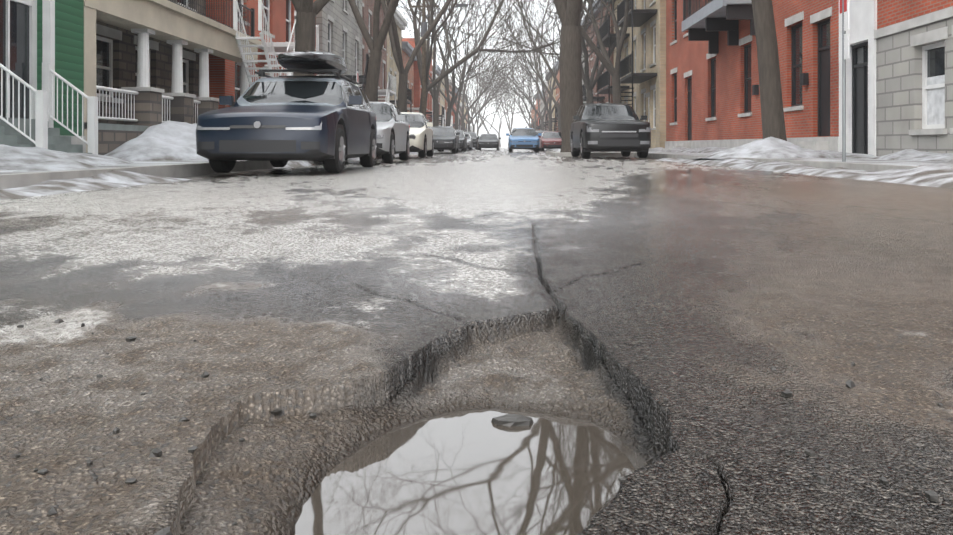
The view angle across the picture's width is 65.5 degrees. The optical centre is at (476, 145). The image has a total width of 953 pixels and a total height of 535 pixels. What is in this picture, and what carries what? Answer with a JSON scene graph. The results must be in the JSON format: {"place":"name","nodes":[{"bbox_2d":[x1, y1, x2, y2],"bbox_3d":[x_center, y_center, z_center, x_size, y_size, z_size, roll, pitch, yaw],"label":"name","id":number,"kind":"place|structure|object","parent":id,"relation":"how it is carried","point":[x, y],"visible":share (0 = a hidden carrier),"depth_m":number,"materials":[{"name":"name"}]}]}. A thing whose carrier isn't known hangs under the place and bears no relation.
{"place":"outdoors","nodes":[
{"label":"outdoors","id":0,"kind":"place"},
{"bbox_2d":[0,146,952,534],"bbox_3d":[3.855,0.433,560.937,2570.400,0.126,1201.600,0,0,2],"label":"road","id":1,"kind":"structure","parent":0,"point":[542,282],"depth_m":1.51,"materials":[{"name":"grey asphalt"}]},
{"bbox_2d":[0,0,97,153],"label":"house","id":2,"kind":"structure","parent":1,"relation":"on","point":[42,94],"depth_m":12.03,"materials":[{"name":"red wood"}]},
{"bbox_2d":[0,144,133,166],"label":"snow pile","id":3,"kind":"object","parent":1,"relation":"on","point":[14,156],"visible":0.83,"depth_m":9.38,"materials":[{"name":"white snow"}]},
{"bbox_2d":[0,159,193,199],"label":"snow","id":4,"kind":"structure","parent":1,"relation":"on","point":[112,179],"depth_m":7.46,"materials":[{"name":"white snow"}]},
{"bbox_2d":[84,0,280,154],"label":"house","id":5,"kind":"structure","parent":1,"relation":"on","point":[146,64],"depth_m":17.58,"materials":[{"name":"beige brick"}]},
{"bbox_2d":[206,0,318,108],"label":"house terrace","id":6,"kind":"structure","parent":1,"relation":"on","point":[224,77],"depth_m":25.18,"materials":[{"name":"red brick"}]},
{"bbox_2d":[196,51,376,172],"bbox_3d":[-2.728,-0.567,11.585,2.120,1.888,4.290,0,0,2],"label":"parked car","id":7,"kind":"object","parent":1,"relation":"on","point":[282,121],"visible":1,"depth_m":10.19,"materials":[{"name":"blue paint"}]},
{"bbox_2d":[291,0,329,75],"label":"tree","id":8,"kind":"object","parent":1,"relation":"on","point":[307,11],"visible":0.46,"depth_m":18.50,"materials":[{"name":"brown plant"}]},
{"bbox_2d":[316,0,377,101],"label":"house terrace","id":9,"kind":"structure","parent":1,"relation":"on","point":[340,34],"depth_m":38.24,"materials":[{"name":"grey stone"}]},
{"bbox_2d":[318,102,409,162],"bbox_3d":[-2.669,-0.344,17.556,2.120,1.441,4.630,0,0,2],"label":"car","id":10,"kind":"object","parent":1,"relation":"on","point":[393,127],"visible":0.33,"depth_m":16.81,"materials":[{"name":"silver paint"}]},
{"bbox_2d":[348,0,398,101],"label":"tree","id":11,"kind":"object","parent":1,"relation":"on","point":[375,45],"visible":0.73,"depth_m":27.29,"materials":[{"name":"brown plant"}]},
{"bbox_2d":[274,148,473,167],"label":"snow bank","id":12,"kind":"structure","parent":1,"relation":"on","point":[297,163],"depth_m":15.58,"materials":[{"name":"white snow"}]},
{"bbox_2d":[400,0,504,125],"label":"tree","id":13,"kind":"object","parent":12,"relation":"on","point":[434,92],"visible":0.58,"depth_m":58.04,"materials":[{"name":"brown plant"}]},
{"bbox_2d":[398,0,534,129],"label":"tree","id":14,"kind":"object","parent":12,"relation":"on","point":[460,89],"visible":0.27,"depth_m":82.70,"materials":[{"name":"brown plant"}]},
{"bbox_2d":[397,0,545,130],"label":"tree","id":15,"kind":"object","parent":12,"relation":"on","point":[463,116],"visible":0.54,"depth_m":98.20,"materials":[{"name":"brown plant"}]},
{"bbox_2d":[362,0,395,105],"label":"house terrace","id":16,"kind":"structure","parent":1,"relation":"on","point":[385,92],"depth_m":48.87,"materials":[{"name":"red brick"}]},
{"bbox_2d":[387,8,411,111],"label":"house terrace","id":17,"kind":"structure","parent":1,"relation":"on","point":[392,69],"depth_m":61.01,"materials":[{"name":"red brick"}]},
{"bbox_2d":[376,112,433,157],"bbox_3d":[-2.407,-0.373,24.277,2.070,1.501,4.180,0,0,2],"label":"car","id":18,"kind":"object","parent":1,"relation":"on","point":[421,137],"visible":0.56,"depth_m":23.53,"materials":[{"name":"paint"}]},
{"bbox_2d":[359,0,451,111],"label":"tree","id":19,"kind":"object","parent":1,"relation":"on","point":[403,72],"visible":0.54,"depth_m":36.61,"materials":[{"name":"brown plant"}]},
{"bbox_2d":[402,41,418,111],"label":"house terrace","id":20,"kind":"structure","parent":1,"relation":"on","point":[407,49],"depth_m":70.75,"materials":[{"name":"red brick"}]},
{"bbox_2d":[402,37,443,125],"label":"house terrace","id":21,"kind":"structure","parent":1,"relation":"on","point":[417,89],"depth_m":75.48,"materials":[{"name":"red brick"}]},
{"bbox_2d":[432,72,445,125],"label":"building","id":22,"kind":"structure","parent":1,"relation":"on","point":[444,115],"depth_m":93.16,"materials":[{"name":"grey brick"}]},
{"bbox_2d":[432,65,446,125],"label":"house terrace","id":23,"kind":"structure","parent":1,"relation":"on","point":[438,70],"depth_m":103.91,"materials":[{"name":"red brick"}]},
{"bbox_2d":[431,126,459,152],"bbox_3d":[-1.915,-0.344,39.844,2.120,1.441,4.630,0,0,2],"label":"dark car","id":24,"kind":"object","parent":1,"relation":"on","point":[445,137],"visible":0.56,"depth_m":38.31,"materials":[{"name":"grey paint"}]},
{"bbox_2d":[440,78,452,126],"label":"building","id":25,"kind":"structure","parent":1,"relation":"on","point":[442,98],"depth_m":111.72,"materials":[{"name":"beige brick"}]},
{"bbox_2d":[438,130,467,151],"bbox_3d":[-1.604,-0.363,49.669,2.120,1.481,4.290,0,0,2],"label":"dark car","id":26,"kind":"object","parent":1,"relation":"on","point":[462,141],"visible":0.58,"depth_m":48.47,"materials":[{"name":"grey paint"}]},
{"bbox_2d":[445,77,460,129],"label":"house terrace","id":27,"kind":"structure","parent":1,"relation":"on","point":[446,107],"depth_m":124.23,"materials":[{"name":"red brick"}]},
{"bbox_2d":[452,87,458,129],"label":"building","id":28,"kind":"structure","parent":1,"relation":"on","point":[454,106],"depth_m":133.43,"materials":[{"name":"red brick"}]},
{"bbox_2d":[458,98,466,131],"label":"building","id":29,"kind":"structure","parent":1,"relation":"on","point":[464,122],"depth_m":151.62,"materials":[{"name":"red brick"}]},
{"bbox_2d":[460,100,471,131],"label":"building","id":30,"kind":"structure","parent":1,"relation":"on","point":[464,113],"depth_m":174.52,"materials":[{"name":"grey brick"}]},
{"bbox_2d":[464,133,473,150],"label":"silver car","id":31,"kind":"object","parent":1,"relation":"on","point":[469,143],"visible":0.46,"depth_m":59.17,"materials":[{"name":"paint"}]},
{"bbox_2d":[395,0,546,125],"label":"tree","id":32,"kind":"object","parent":1,"relation":"on","point":[450,104],"visible":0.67,"depth_m":68.87,"materials":[{"name":"brown plant"}]},
{"bbox_2d":[295,409,647,534],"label":"puddle water","id":33,"kind":"structure","parent":1,"relation":"on","point":[470,472],"depth_m":1.00,"materials":[{"name":"grey liquid"}]},
{"bbox_2d":[0,319,943,534],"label":"loose stones","id":34,"kind":"object","parent":1,"relation":"on","point":[510,420],"visible":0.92,"depth_m":1.00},
{"bbox_2d":[464,132,479,149],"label":"car","id":35,"kind":"object","parent":1,"relation":"on","point":[474,140],"visible":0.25,"depth_m":72.72,"materials":[{"name":"grey paint"}]},
{"bbox_2d":[0,151,952,188],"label":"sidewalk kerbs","id":36,"kind":"structure","parent":1,"relation":"on","point":[170,169],"depth_m":10.24,"materials":[{"name":"concrete"}]},
{"bbox_2d":[105,120,207,160],"bbox_3d":[-5.718,-0.111,14.466,2.600,0.776,4.400,0,0,2],"label":"snow pile","id":37,"kind":"object","parent":36,"relation":"on","point":[168,140],"visible":0.46,"depth_m":13.00,"materials":[{"name":"white snow"}]},
{"bbox_2d":[409,0,467,115],"bbox_3d":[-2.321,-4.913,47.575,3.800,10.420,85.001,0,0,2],"label":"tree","id":38,"kind":"object","parent":36,"relation":"on","point":[423,6],"visible":0.67,"depth_m":45.00,"materials":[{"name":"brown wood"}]},
{"bbox_2d":[553,0,582,151],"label":"tree","id":39,"kind":"object","parent":36,"relation":"on","point":[571,93],"visible":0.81,"depth_m":28.23,"materials":[{"name":"brown plant"}]},
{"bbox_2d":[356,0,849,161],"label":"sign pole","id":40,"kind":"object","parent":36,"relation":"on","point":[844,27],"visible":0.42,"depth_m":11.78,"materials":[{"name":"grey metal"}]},
{"bbox_2d":[691,137,837,158],"bbox_3d":[6.548,0.037,16.380,3.000,0.481,2.600,0,0,2],"label":"snow pile","id":41,"kind":"object","parent":36,"relation":"on","point":[770,147],"visible":0.79,"depth_m":15.73,"materials":[{"name":"white snow"}]},
{"bbox_2d":[649,147,952,161],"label":"snow bank","id":42,"kind":"structure","parent":36,"relation":"on","point":[911,154],"depth_m":13.68,"materials":[{"name":"white snow"}]},
{"bbox_2d":[440,56,519,112],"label":"tree","id":43,"kind":"object","parent":1,"relation":"on","point":[478,88],"visible":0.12,"depth_m":189.37,"materials":[{"name":"brown plant"}]},
{"bbox_2d":[436,33,534,131],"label":"tree","id":44,"kind":"object","parent":1,"relation":"on","point":[486,99],"visible":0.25,"depth_m":137.75,"materials":[{"name":"brown plant"}]},
{"bbox_2d":[420,16,554,131],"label":"tree","id":45,"kind":"object","parent":1,"relation":"on","point":[469,121],"visible":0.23,"depth_m":118.03,"materials":[{"name":"brown plant"}]},
{"bbox_2d":[476,134,500,149],"bbox_3d":[1.058,-0.344,64.262,2.120,1.441,4.630,0,0,2],"label":"dark car","id":46,"kind":"object","parent":1,"relation":"on","point":[488,140],"visible":1,"depth_m":62.34,"materials":[{"name":"grey paint"}]},
{"bbox_2d":[455,64,522,133],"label":"tree","id":47,"kind":"object","parent":1,"relation":"on","point":[481,119],"visible":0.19,"depth_m":197.51,"materials":[{"name":"brown plant"}]},
{"bbox_2d":[457,36,532,135],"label":"tree","id":48,"kind":"object","parent":1,"relation":"on","point":[480,125],"visible":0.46,"depth_m":160.33,"materials":[{"name":"brown plant"}]},
{"bbox_2d":[398,0,595,88],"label":"tree","id":49,"kind":"object","parent":1,"relation":"on","point":[542,55],"visible":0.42,"depth_m":63.13,"materials":[{"name":"brown plant"}]},
{"bbox_2d":[470,68,525,146],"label":"tree","id":50,"kind":"object","parent":1,"relation":"on","point":[496,112],"visible":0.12,"depth_m":214.58,"materials":[{"name":"brown plant"}]},
{"bbox_2d":[453,30,547,130],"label":"tree","id":51,"kind":"object","parent":1,"relation":"on","point":[534,122],"visible":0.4,"depth_m":123.42,"materials":[{"name":"brown plant"}]},
{"bbox_2d":[475,58,535,133],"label":"tree","id":52,"kind":"object","parent":1,"relation":"on","point":[504,112],"visible":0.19,"depth_m":190.68,"materials":[{"name":"brown plant"}]},
{"bbox_2d":[407,0,629,112],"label":"tree","id":53,"kind":"object","parent":1,"relation":"on","point":[436,81],"visible":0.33,"depth_m":46.55,"materials":[{"name":"brown plant"}]},
{"bbox_2d":[497,70,548,123],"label":"tree","id":54,"kind":"object","parent":1,"relation":"on","point":[522,107],"visible":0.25,"depth_m":195.01,"materials":[{"name":"brown plant"}]},
{"bbox_2d":[506,128,541,151],"bbox_3d":[2.851,-0.363,45.026,2.120,1.481,4.290,0,0,2],"label":"car","id":55,"kind":"object","parent":1,"relation":"on","point":[523,138],"visible":1,"depth_m":43.22,"materials":[{"name":"paint"}]},
{"bbox_2d":[495,27,557,127],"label":"tree","id":56,"kind":"object","parent":1,"relation":"on","point":[529,124],"visible":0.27,"depth_m":145.42,"materials":[{"name":"brown plant"}]},
{"bbox_2d":[525,105,535,127],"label":"building","id":57,"kind":"structure","parent":1,"relation":"on","point":[532,113],"depth_m":175.86,"materials":[{"name":"red brick"}]},
{"bbox_2d":[531,93,539,129],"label":"building","id":58,"kind":"structure","parent":1,"relation":"on","point":[535,96],"depth_m":162.32,"materials":[{"name":"red brick"}]},
{"bbox_2d":[533,91,544,130],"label":"building","id":59,"kind":"structure","parent":1,"relation":"on","point":[542,105],"depth_m":143.26,"materials":[{"name":"grey brick"}]},
{"bbox_2d":[536,81,547,130],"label":"building","id":60,"kind":"structure","parent":1,"relation":"on","point":[545,113],"depth_m":130.96,"materials":[{"name":"red brick"}]},
{"bbox_2d":[542,70,555,130],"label":"building","id":61,"kind":"structure","parent":1,"relation":"on","point":[552,103],"depth_m":112.48,"materials":[{"name":"beige brick"}]},
{"bbox_2d":[538,131,561,150],"bbox_3d":[5.540,-0.344,54.115,2.120,1.441,4.630,0,0,2],"label":"car","id":62,"kind":"object","parent":1,"relation":"on","point":[550,140],"visible":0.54,"depth_m":52.37,"materials":[{"name":"red paint"}]},
{"bbox_2d":[545,60,559,131],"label":"building","id":63,"kind":"structure","parent":1,"relation":"on","point":[557,89],"depth_m":105.94,"materials":[{"name":"red brick"}]},
{"bbox_2d":[579,0,629,102],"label":"tree","id":64,"kind":"object","parent":1,"relation":"on","point":[604,59],"visible":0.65,"depth_m":38.85,"materials":[{"name":"brown plant"}]},
{"bbox_2d":[570,103,650,157],"bbox_3d":[4.242,-0.529,24.121,2.320,1.812,4.970,0,0,2],"label":"suv","id":65,"kind":"object","parent":1,"relation":"on","point":[623,129],"visible":1,"depth_m":21.89,"materials":[{"name":"grey paint"}]},
{"bbox_2d":[597,0,665,147],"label":"building","id":66,"kind":"structure","parent":1,"relation":"on","point":[642,70],"depth_m":39.55,"materials":[{"name":"beige brick"}]},
{"bbox_2d":[662,0,838,151],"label":"brick building","id":67,"kind":"structure","parent":1,"relation":"on","point":[712,89],"depth_m":25.04,"materials":[{"name":"brick"}]},
{"bbox_2d":[751,0,786,140],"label":"tree","id":68,"kind":"object","parent":1,"relation":"on","point":[772,116],"visible":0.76,"depth_m":16.64,"materials":[{"name":"brown plant"}]},
{"bbox_2d":[657,156,952,188],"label":"snowbank","id":69,"kind":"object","parent":1,"relation":"on","point":[938,175],"depth_m":9.36,"materials":[{"name":"white snow"}]},
{"bbox_2d":[839,0,876,155],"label":"building","id":70,"kind":"structure","parent":1,"relation":"on","point":[861,100],"depth_m":17.09,"materials":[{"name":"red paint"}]},
{"bbox_2d":[874,0,952,155],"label":"building","id":71,"kind":"structure","parent":1,"relation":"on","point":[914,74],"depth_m":14.71,"materials":[{"name":"stone"}]},
{"bbox_2d":[397,0,587,145],"label":"sky","id":72,"kind":"structure","parent":0,"point":[518,122],"materials":[{"name":"white"}]},
{"bbox_2d":[581,0,613,104],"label":"building","id":73,"kind":"structure","parent":0,"point":[602,98],"depth_m":56.82,"materials":[{"name":"red brick"}]},
{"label":"snow bank","id":74,"kind":"structure","parent":0,"visible":0},
{"bbox_2d":[461,4,584,130],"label":"tree","id":75,"kind":"object","parent":74,"relation":"on","point":[541,117],"visible":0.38,"depth_m":103.78,"materials":[{"name":"brown plant"}]},
{"bbox_2d":[477,0,583,130],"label":"tree","id":76,"kind":"object","parent":74,"relation":"on","point":[549,111],"visible":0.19,"depth_m":88.27,"materials":[{"name":"brown plant"}]},
{"bbox_2d":[482,0,586,131],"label":"tree","id":77,"kind":"object","parent":74,"relation":"on","point":[552,98],"visible":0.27,"depth_m":75.12,"materials":[{"name":"brown plant"}]},
{"bbox_2d":[517,0,622,103],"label":"tree","id":78,"kind":"object","parent":74,"relation":"on","point":[590,84],"visible":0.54,"depth_m":49.40,"materials":[{"name":"brown plant"}]},
{"bbox_2d":[554,41,585,130],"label":"building","id":79,"kind":"structure","parent":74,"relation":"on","point":[582,59],"depth_m":70.22,"materials":[{"name":"red brick"}]}
]}

